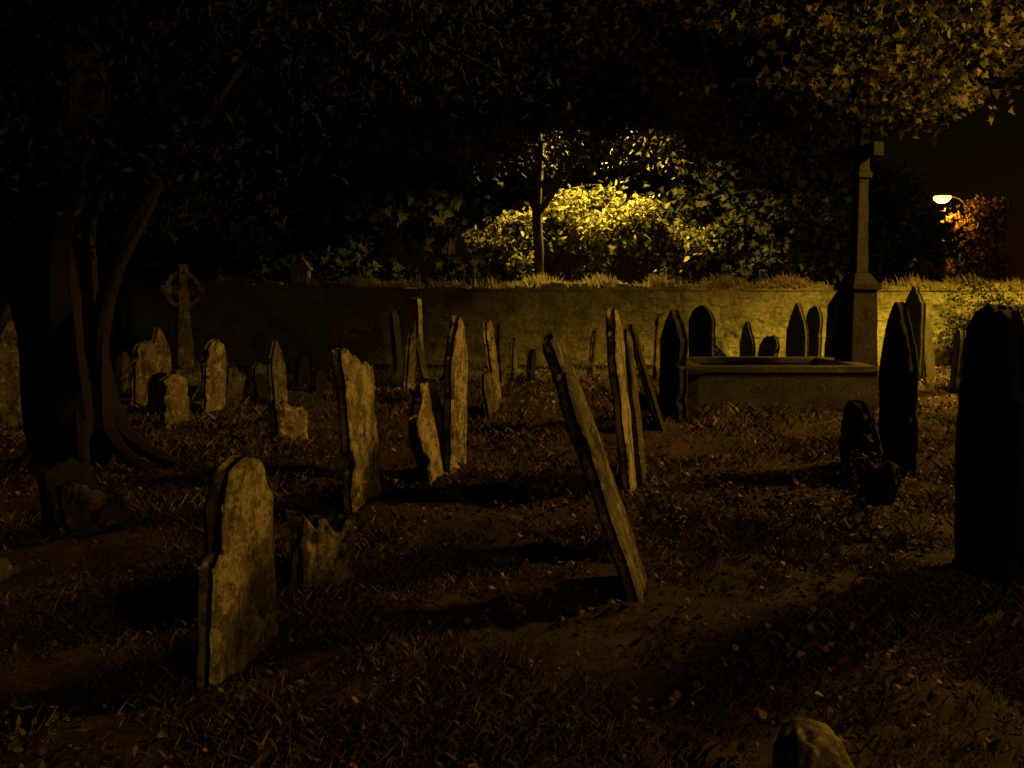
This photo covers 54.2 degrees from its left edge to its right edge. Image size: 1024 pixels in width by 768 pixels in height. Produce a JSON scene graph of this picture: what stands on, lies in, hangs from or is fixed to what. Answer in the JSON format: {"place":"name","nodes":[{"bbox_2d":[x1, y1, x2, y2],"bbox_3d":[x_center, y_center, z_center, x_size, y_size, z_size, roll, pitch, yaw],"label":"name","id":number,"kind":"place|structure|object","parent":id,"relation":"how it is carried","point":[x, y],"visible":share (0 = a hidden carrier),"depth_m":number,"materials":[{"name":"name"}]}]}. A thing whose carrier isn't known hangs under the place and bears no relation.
{"place":"outdoors","nodes":[
{"label":"outdoors","id":0,"kind":"place"},
{"bbox_2d":[0,364,1023,767],"bbox_3d":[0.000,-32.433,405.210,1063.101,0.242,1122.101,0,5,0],"label":"ground","id":1,"kind":"structure","parent":0,"point":[32,678],"depth_m":4.95,"materials":[{"name":"brown soil"}]},
{"bbox_2d":[0,302,13,326],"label":"gravestone","id":2,"kind":"object","parent":1,"relation":"on","point":[5,312],"visible":0.09,"depth_m":13.21,"materials":[{"name":"stone"}]},
{"bbox_2d":[0,555,21,581],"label":"rock","id":3,"kind":"object","parent":1,"relation":"on","point":[8,568],"visible":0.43,"depth_m":5.88,"materials":[{"name":"stone"}]},
{"bbox_2d":[0,320,22,427],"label":"gravestone","id":4,"kind":"object","parent":1,"relation":"on","point":[10,405],"visible":0.28,"depth_m":12.34,"materials":[{"name":"stone"}]},
{"bbox_2d":[0,698,96,767],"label":"weed plant","id":5,"kind":"object","parent":1,"relation":"on","point":[14,746],"visible":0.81,"depth_m":3.52,"materials":[{"name":"green plant"}]},
{"bbox_2d":[16,760,92,767],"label":"weed plant","id":6,"kind":"object","parent":1,"relation":"on","point":[43,764],"visible":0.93,"depth_m":3.28,"materials":[{"name":"green plant"}]},
{"bbox_2d":[39,459,94,538],"bbox_3d":[-3.082,0.875,6.972,0.100,0.711,0.460,-2,4,20],"label":"gravestone","id":7,"kind":"object","parent":1,"relation":"on","point":[71,472],"visible":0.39,"depth_m":6.82,"materials":[{"name":"stone"}]},
{"bbox_2d":[46,486,126,537],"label":"gravestone","id":8,"kind":"object","parent":1,"relation":"on","point":[80,510],"visible":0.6,"depth_m":6.80,"materials":[{"name":"stone"}]},
{"bbox_2d":[111,351,130,395],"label":"gravestone","id":9,"kind":"object","parent":1,"relation":"on","point":[121,363],"visible":0.53,"depth_m":16.82,"materials":[{"name":"stone"}]},
{"bbox_2d":[131,340,157,406],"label":"gravestone","id":10,"kind":"object","parent":1,"relation":"on","point":[144,368],"visible":0.62,"depth_m":15.10,"materials":[{"name":"stone"}]},
{"bbox_2d":[147,372,166,414],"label":"gravestone","id":11,"kind":"object","parent":1,"relation":"on","point":[153,404],"visible":0.37,"depth_m":13.76,"materials":[{"name":"stone"}]},
{"bbox_2d":[151,327,171,374],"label":"gravestone","id":12,"kind":"object","parent":1,"relation":"on","point":[158,340],"visible":0.38,"depth_m":15.97,"materials":[{"name":"stone"}]},
{"bbox_2d":[159,373,189,427],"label":"gravestone","id":13,"kind":"object","parent":1,"relation":"on","point":[173,400],"visible":0.72,"depth_m":12.25,"materials":[{"name":"stone"}]},
{"bbox_2d":[158,264,205,395],"bbox_3d":[-5.360,-0.804,16.294,0.770,2.288,0.508,-4,6,-42],"label":"celtic cross","id":14,"kind":"object","parent":1,"relation":"on","point":[181,290],"visible":0.81,"depth_m":16.21,"materials":[{"name":"stone"}]},
{"bbox_2d":[193,356,201,377],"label":"gravestone","id":15,"kind":"object","parent":1,"relation":"on","point":[196,363],"visible":0.06,"depth_m":17.91,"materials":[{"name":"stone"}]},
{"bbox_2d":[200,339,225,412],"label":"gravestone","id":16,"kind":"object","parent":1,"relation":"on","point":[213,390],"visible":0.82,"depth_m":13.81,"materials":[{"name":"stone"}]},
{"bbox_2d":[225,365,245,407],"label":"gravestone","id":17,"kind":"object","parent":1,"relation":"on","point":[235,382],"visible":0.59,"depth_m":14.49,"materials":[{"name":"stone"}]},
{"bbox_2d":[193,456,279,694],"bbox_3d":[-1.189,0.879,4.382,0.108,1.140,0.693,2,5,11],"label":"gravestone","id":18,"kind":"object","parent":1,"relation":"on","point":[236,616],"visible":0.8,"depth_m":4.23,"materials":[{"name":"stone"}]},
{"bbox_2d":[242,380,253,403],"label":"gravestone","id":19,"kind":"object","parent":1,"relation":"on","point":[248,391],"visible":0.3,"depth_m":15.78,"materials":[{"name":"stone"}]},
{"bbox_2d":[251,362,266,376],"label":"gravestone","id":20,"kind":"object","parent":1,"relation":"on","point":[258,368],"visible":0.36,"depth_m":18.07,"materials":[{"name":"stone"}]},
{"bbox_2d":[250,373,269,397],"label":"gravestone","id":21,"kind":"object","parent":1,"relation":"on","point":[260,381],"visible":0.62,"depth_m":16.30,"materials":[{"name":"stone"}]},
{"bbox_2d":[268,340,287,401],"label":"gravestone","id":22,"kind":"object","parent":1,"relation":"on","point":[277,376],"visible":0.81,"depth_m":15.61,"materials":[{"name":"stone"}]},
{"bbox_2d":[267,399,308,441],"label":"gravestone","id":23,"kind":"object","parent":1,"relation":"on","point":[287,419],"visible":0.62,"depth_m":11.34,"materials":[{"name":"stone"}]},
{"bbox_2d":[0,0,596,480],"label":"yew tree","id":24,"kind":"object","parent":1,"relation":"on","point":[66,178],"visible":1,"depth_m":9.42,"materials":[{"name":"green plant"}]},
{"bbox_2d":[293,354,308,387],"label":"gravestone","id":25,"kind":"object","parent":1,"relation":"on","point":[301,370],"visible":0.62,"depth_m":18.96,"materials":[{"name":"stone"}]},
{"bbox_2d":[289,256,312,282],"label":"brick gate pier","id":26,"kind":"structure","parent":1,"relation":"on","point":[299,265],"depth_m":25.15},
{"bbox_2d":[311,369,327,393],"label":"gravestone","id":27,"kind":"object","parent":1,"relation":"on","point":[318,381],"visible":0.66,"depth_m":17.33,"materials":[{"name":"stone"}]},
{"bbox_2d":[290,506,356,593],"bbox_3d":[-1.049,1.017,5.521,0.159,0.720,0.431,9,9,37],"label":"gravestone","id":28,"kind":"object","parent":1,"relation":"on","point":[322,548],"visible":0.58,"depth_m":5.43,"materials":[{"name":"stone"}]},
{"bbox_2d":[333,349,383,513],"bbox_3d":[-1.149,0.400,7.514,0.124,1.364,0.665,-2,6,11],"label":"gravestone","id":29,"kind":"object","parent":1,"relation":"on","point":[355,396],"visible":0.84,"depth_m":7.33,"materials":[{"name":"stone"}]},
{"bbox_2d":[389,310,403,372],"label":"gravestone","id":30,"kind":"object","parent":1,"relation":"on","point":[395,334],"visible":0.84,"depth_m":22.09,"materials":[{"name":"stone"}]},
{"bbox_2d":[0,0,818,288],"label":"woodland trees","id":31,"kind":"object","parent":1,"relation":"on","point":[363,206],"visible":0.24,"depth_m":31.07,"materials":[{"name":"green plant"}]},
{"bbox_2d":[403,325,416,388],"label":"gravestone","id":32,"kind":"object","parent":1,"relation":"on","point":[410,359],"visible":0.72,"depth_m":18.02,"materials":[{"name":"stone"}]},
{"bbox_2d":[412,297,423,371],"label":"gravestone","id":33,"kind":"object","parent":1,"relation":"on","point":[417,316],"visible":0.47,"depth_m":22.05,"materials":[{"name":"stone"}]},
{"bbox_2d":[416,335,427,376],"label":"gravestone","id":34,"kind":"object","parent":1,"relation":"on","point":[421,366],"visible":0.57,"depth_m":19.95,"materials":[{"name":"stone"}]},
{"bbox_2d":[407,376,445,484],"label":"gravestone","id":35,"kind":"object","parent":1,"relation":"on","point":[425,411],"visible":0.77,"depth_m":9.01,"materials":[{"name":"stone"}]},
{"bbox_2d":[443,315,467,474],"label":"gravestone","id":36,"kind":"object","parent":1,"relation":"on","point":[455,398],"visible":0.88,"depth_m":9.32,"materials":[{"name":"stone"}]},
{"bbox_2d":[479,374,499,417],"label":"gravestone","id":37,"kind":"object","parent":1,"relation":"on","point":[488,395],"visible":0.7,"depth_m":14.15,"materials":[{"name":"stone"}]},
{"bbox_2d":[482,320,500,401],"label":"gravestone","id":38,"kind":"object","parent":1,"relation":"on","point":[491,362],"visible":0.66,"depth_m":15.56,"materials":[{"name":"stone"}]},
{"bbox_2d":[495,324,506,385],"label":"gravestone","id":39,"kind":"object","parent":1,"relation":"on","point":[500,348],"visible":0.74,"depth_m":18.48,"materials":[{"name":"stone"}]},
{"bbox_2d":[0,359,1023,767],"bbox_3d":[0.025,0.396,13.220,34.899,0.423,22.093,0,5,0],"label":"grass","id":40,"kind":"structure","parent":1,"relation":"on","point":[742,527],"depth_m":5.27,"materials":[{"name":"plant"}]},
{"bbox_2d":[0,281,1023,365],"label":"boundary wall","id":41,"kind":"structure","parent":1,"relation":"on","point":[244,325],"depth_m":24.54,"materials":[{"name":"stone"}]},
{"bbox_2d":[0,270,1023,287],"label":"wall top grass","id":42,"kind":"structure","parent":41,"relation":"on","point":[782,282],"depth_m":24.50,"materials":[{"name":"plant"}]},
{"bbox_2d":[0,364,1023,767],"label":"leaf litter","id":43,"kind":"object","parent":1,"relation":"on","point":[676,694],"visible":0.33,"depth_m":5.83,"materials":[{"name":"brown plant"}]},
{"bbox_2d":[510,337,517,375],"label":"gravestone","id":44,"kind":"object","parent":1,"relation":"on","point":[514,354],"visible":0.73,"depth_m":20.35,"materials":[{"name":"stone"}]},
{"bbox_2d":[526,349,535,383],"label":"gravestone","id":45,"kind":"object","parent":1,"relation":"on","point":[530,370],"visible":0.73,"depth_m":18.69,"materials":[{"name":"stone"}]},
{"bbox_2d":[335,0,801,280],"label":"lime tree","id":46,"kind":"object","parent":1,"relation":"on","point":[612,68],"visible":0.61,"depth_m":25.15,"materials":[{"name":"green plant"}]},
{"bbox_2d":[437,177,727,287],"bbox_3d":[2.027,-3.445,29.527,8.958,5.331,3.558,0,5,0],"label":"laurel bush","id":47,"kind":"object","parent":1,"relation":"on","point":[639,223],"visible":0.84,"depth_m":29.02,"materials":[{"name":"green plant"}]},
{"bbox_2d":[542,332,635,542],"bbox_3d":[0.537,0.479,6.541,0.103,1.728,0.633,-19,1,10],"label":"gravestone","id":48,"kind":"object","parent":1,"relation":"on","point":[556,353],"visible":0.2,"depth_m":6.36,"materials":[{"name":"stone"}]},
{"bbox_2d":[587,327,597,376],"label":"gravestone","id":49,"kind":"object","parent":1,"relation":"on","point":[593,350],"visible":0.73,"depth_m":20.87,"materials":[{"name":"stone"}]},
{"bbox_2d":[556,370,646,601],"bbox_3d":[0.519,0.628,5.520,0.092,1.478,0.637,-18,2,10],"label":"gravestone","id":50,"kind":"object","parent":1,"relation":"on","point":[578,416],"visible":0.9,"depth_m":5.24,"materials":[{"name":"stone"}]},
{"bbox_2d":[606,310,637,493],"bbox_3d":[0.937,0.249,8.496,0.107,1.773,0.667,-5,4,12],"label":"gravestone","id":51,"kind":"object","parent":1,"relation":"on","point":[619,391],"visible":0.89,"depth_m":8.21,"materials":[{"name":"stone"}]},
{"bbox_2d":[623,327,646,485],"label":"gravestone","id":52,"kind":"object","parent":1,"relation":"on","point":[640,459],"visible":0.56,"depth_m":8.77,"materials":[{"name":"stone"}]},
{"bbox_2d":[627,324,663,430],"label":"gravestone","id":53,"kind":"object","parent":1,"relation":"on","point":[647,384],"visible":0.85,"depth_m":11.89,"materials":[{"name":"stone"}]},
{"bbox_2d":[652,312,668,379],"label":"gravestone","id":54,"kind":"object","parent":1,"relation":"on","point":[660,319],"visible":0.38,"depth_m":20.30,"materials":[{"name":"stone"}]},
{"bbox_2d":[654,496,687,527],"bbox_3d":[1.130,0.914,7.128,0.238,0.232,0.248,0,5,0],"label":"weed plant","id":55,"kind":"object","parent":1,"relation":"on","point":[671,512],"visible":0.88,"depth_m":7.11,"materials":[{"name":"green plant"}]},
{"bbox_2d":[659,310,688,422],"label":"gravestone","id":56,"kind":"object","parent":1,"relation":"on","point":[673,392],"visible":0.81,"depth_m":12.74,"materials":[{"name":"stone"}]},
{"bbox_2d":[687,366,703,416],"bbox_3d":[2.273,0.183,13.355,0.514,0.816,0.514,0,5,0],"label":"pedestal tomb","id":57,"kind":"object","parent":1,"relation":"on","point":[694,374],"visible":0.31,"depth_m":13.15,"materials":[{"name":"stone"}]},
{"bbox_2d":[689,305,715,356],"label":"gravestone","id":58,"kind":"object","parent":1,"relation":"on","point":[702,331],"visible":0.56,"depth_m":18.69,"materials":[{"name":"stone"}]},
{"bbox_2d":[715,345,725,355],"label":"gravestone","id":59,"kind":"object","parent":1,"relation":"on","point":[719,352],"visible":0.04,"depth_m":19.09,"materials":[{"name":"stone"}]},
{"bbox_2d":[740,321,755,355],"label":"gravestone","id":60,"kind":"object","parent":1,"relation":"on","point":[747,344],"visible":0.4,"depth_m":19.39,"materials":[{"name":"stone"}]},
{"bbox_2d":[758,335,779,356],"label":"gravestone","id":61,"kind":"object","parent":1,"relation":"on","point":[769,345],"visible":0.3,"depth_m":19.01,"materials":[{"name":"stone"}]},
{"bbox_2d":[687,356,878,414],"bbox_3d":[3.791,0.065,15.159,2.671,0.850,2.447,0,5,0],"label":"grave enclosure","id":62,"kind":"object","parent":1,"relation":"on","point":[792,384],"visible":0.5,"depth_m":13.96,"materials":[{"name":"stone"}]},
{"bbox_2d":[785,303,808,356],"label":"gravestone","id":63,"kind":"object","parent":1,"relation":"on","point":[797,336],"visible":0.61,"depth_m":19.88,"materials":[{"name":"stone"}]},
{"bbox_2d":[591,0,1023,150],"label":"sycamore tree","id":64,"kind":"object","parent":1,"relation":"on","point":[885,50],"visible":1,"depth_m":14.53,"materials":[{"name":"green plant"}]},
{"bbox_2d":[772,717,853,767],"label":"worn stone","id":65,"kind":"object","parent":1,"relation":"on","point":[800,742],"visible":1,"depth_m":2.87,"materials":[{"name":"stone"}]},
{"bbox_2d":[806,306,822,356],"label":"gravestone","id":66,"kind":"object","parent":1,"relation":"on","point":[814,319],"visible":0.52,"depth_m":20.36,"materials":[{"name":"stone"}]},
{"bbox_2d":[647,0,988,288],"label":"oak tree","id":67,"kind":"object","parent":1,"relation":"on","point":[802,207],"visible":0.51,"depth_m":29.29,"materials":[{"name":"green plant"}]},
{"bbox_2d":[643,268,1016,283],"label":"hedge","id":68,"kind":"object","parent":1,"relation":"on","point":[797,271],"depth_m":51.93,"materials":[{"name":"green plant"}]},
{"bbox_2d":[824,290,838,357],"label":"gravestone","id":69,"kind":"object","parent":1,"relation":"on","point":[830,332],"visible":0.19,"depth_m":18.32,"materials":[{"name":"stone"}]},
{"bbox_2d":[834,121,883,407],"bbox_3d":[5.199,-1.734,15.008,0.875,4.356,0.915,-1,5,-15],"label":"memorial cross","id":70,"kind":"object","parent":1,"relation":"on","point":[858,286],"visible":0.71,"depth_m":14.88,"materials":[{"name":"stone"}]},
{"bbox_2d":[835,440,883,494],"bbox_3d":[2.968,0.692,8.433,0.445,0.457,0.497,0,5,0],"label":"weed plant","id":71,"kind":"object","parent":1,"relation":"on","point":[855,483],"visible":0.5,"depth_m":8.41,"materials":[{"name":"green plant"}]},
{"bbox_2d":[838,397,887,479],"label":"gravestone","id":72,"kind":"object","parent":1,"relation":"on","point":[859,423],"visible":0.5,"depth_m":8.78,"materials":[{"name":"stone"}]},
{"bbox_2d":[797,222,929,285],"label":"hawthorn tree","id":73,"kind":"object","parent":1,"relation":"on","point":[844,270],"depth_m":46.97,"materials":[{"name":"green plant"}]},
{"bbox_2d":[861,457,903,505],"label":"gravestone","id":74,"kind":"object","parent":1,"relation":"on","point":[881,481],"visible":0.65,"depth_m":7.94,"materials":[{"name":"stone"}]},
{"bbox_2d":[878,302,919,474],"bbox_3d":[3.625,0.087,9.389,0.140,1.716,0.813,-1,5,2],"label":"gravestone","id":75,"kind":"object","parent":1,"relation":"on","point":[899,390],"visible":0.84,"depth_m":9.19,"materials":[{"name":"stone"}]},
{"bbox_2d":[905,286,925,380],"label":"gravestone","id":76,"kind":"object","parent":1,"relation":"on","point":[915,304],"visible":0.47,"depth_m":18.75,"materials":[{"name":"stone"}]},
{"bbox_2d":[923,317,935,377],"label":"gravestone","id":77,"kind":"object","parent":1,"relation":"on","point":[929,368],"visible":0.52,"depth_m":20.56,"materials":[{"name":"stone"}]},
{"bbox_2d":[933,192,966,280],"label":"street lamp","id":78,"kind":"object","parent":1,"relation":"on","point":[941,197],"visible":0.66,"depth_m":43.80,"materials":[{"name":"metal"}]},
{"bbox_2d":[949,329,965,392],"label":"gravestone","id":79,"kind":"object","parent":1,"relation":"on","point":[957,361],"visible":0.74,"depth_m":17.17,"materials":[{"name":"stone"}]},
{"bbox_2d":[930,275,1023,363],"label":"elder bush","id":80,"kind":"object","parent":1,"relation":"on","point":[963,325],"visible":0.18,"depth_m":23.32,"materials":[{"name":"green plant"}]},
{"bbox_2d":[940,193,1023,283],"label":"russet tree","id":81,"kind":"object","parent":1,"relation":"on","point":[981,225],"visible":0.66,"depth_m":43.86,"materials":[{"name":"orange plant"}]},
{"bbox_2d":[954,304,1023,592],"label":"gravestone","id":82,"kind":"object","parent":1,"relation":"on","point":[989,482],"visible":0.91,"depth_m":5.63,"materials":[{"name":"stone"}]},
{"bbox_2d":[1009,306,1023,323],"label":"gravestone","id":83,"kind":"object","parent":1,"relation":"on","point":[1013,308],"visible":0.01,"depth_m":13.19,"materials":[{"name":"stone"}]},
{"bbox_2d":[0,0,1023,287],"label":"sky","id":84,"kind":"structure","parent":0,"point":[978,156],"materials":[{"name":"black"}]}
]}

